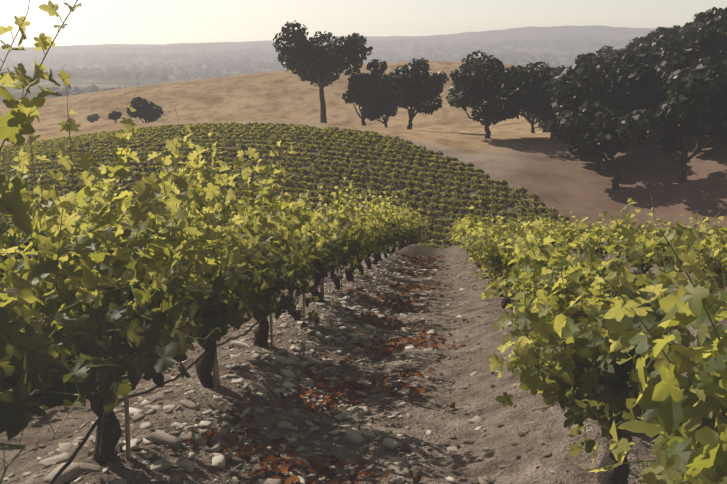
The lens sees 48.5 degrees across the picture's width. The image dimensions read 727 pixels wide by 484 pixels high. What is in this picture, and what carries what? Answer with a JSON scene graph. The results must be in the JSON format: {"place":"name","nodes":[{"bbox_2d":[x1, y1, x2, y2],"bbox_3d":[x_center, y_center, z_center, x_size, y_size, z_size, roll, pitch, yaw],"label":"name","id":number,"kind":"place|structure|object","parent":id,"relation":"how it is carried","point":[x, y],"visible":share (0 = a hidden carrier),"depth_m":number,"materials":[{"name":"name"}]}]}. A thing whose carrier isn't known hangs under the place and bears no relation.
{"place":"outdoors","nodes":[
{"label":"outdoors","id":0,"kind":"place"},
{"bbox_2d":[0,25,726,483],"bbox_3d":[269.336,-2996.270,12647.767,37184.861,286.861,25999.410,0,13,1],"label":"ground","id":1,"kind":"structure","parent":0,"point":[556,175],"depth_m":14.73,"materials":[{"name":"brown soil"}]},
{"bbox_2d":[0,121,569,247],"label":"vines","id":2,"kind":"object","parent":1,"relation":"on","point":[41,148],"visible":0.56,"depth_m":147.94,"materials":[{"name":"green plant"}]},
{"bbox_2d":[0,37,632,97],"bbox_3d":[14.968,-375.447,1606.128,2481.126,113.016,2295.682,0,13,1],"label":"woodland","id":3,"kind":"object","parent":1,"relation":"on","point":[212,63],"visible":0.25,"depth_m":1986.97,"materials":[{"name":"grey wood"}]},
{"bbox_2d":[183,253,464,483],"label":"dry leaf litter","id":4,"kind":"object","parent":1,"relation":"on","point":[333,459],"visible":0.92,"depth_m":6.71,"materials":[{"name":"brown plant"}]},
{"bbox_2d":[0,253,686,483],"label":"stones","id":5,"kind":"object","parent":1,"relation":"on","point":[163,438],"visible":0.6,"depth_m":5.87,"materials":[{"name":"grey stone"}]},
{"bbox_2d":[0,0,726,483],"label":"vine","id":6,"kind":"object","parent":1,"relation":"on","point":[690,444],"depth_m":3.73,"materials":[{"name":"green plant"}]},
{"bbox_2d":[49,243,399,483],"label":"drip hose","id":7,"kind":"object","parent":6,"relation":"attached to","point":[72,457],"visible":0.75,"depth_m":4.65,"materials":[{"name":"black plastic"}]},
{"bbox_2d":[124,263,620,459],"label":"vine stakes","id":8,"kind":"object","parent":1,"relation":"in","point":[215,372],"visible":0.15,"depth_m":6.10,"materials":[{"name":"brown wood"}]},
{"bbox_2d":[0,0,726,46],"label":"sky","id":9,"kind":"structure","parent":0,"point":[95,22],"materials":[{"name":"white"}]},
{"bbox_2d":[86,7,726,189],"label":"oak","id":10,"kind":"object","parent":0,"point":[653,60],"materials":[{"name":"green plant"}]}
]}

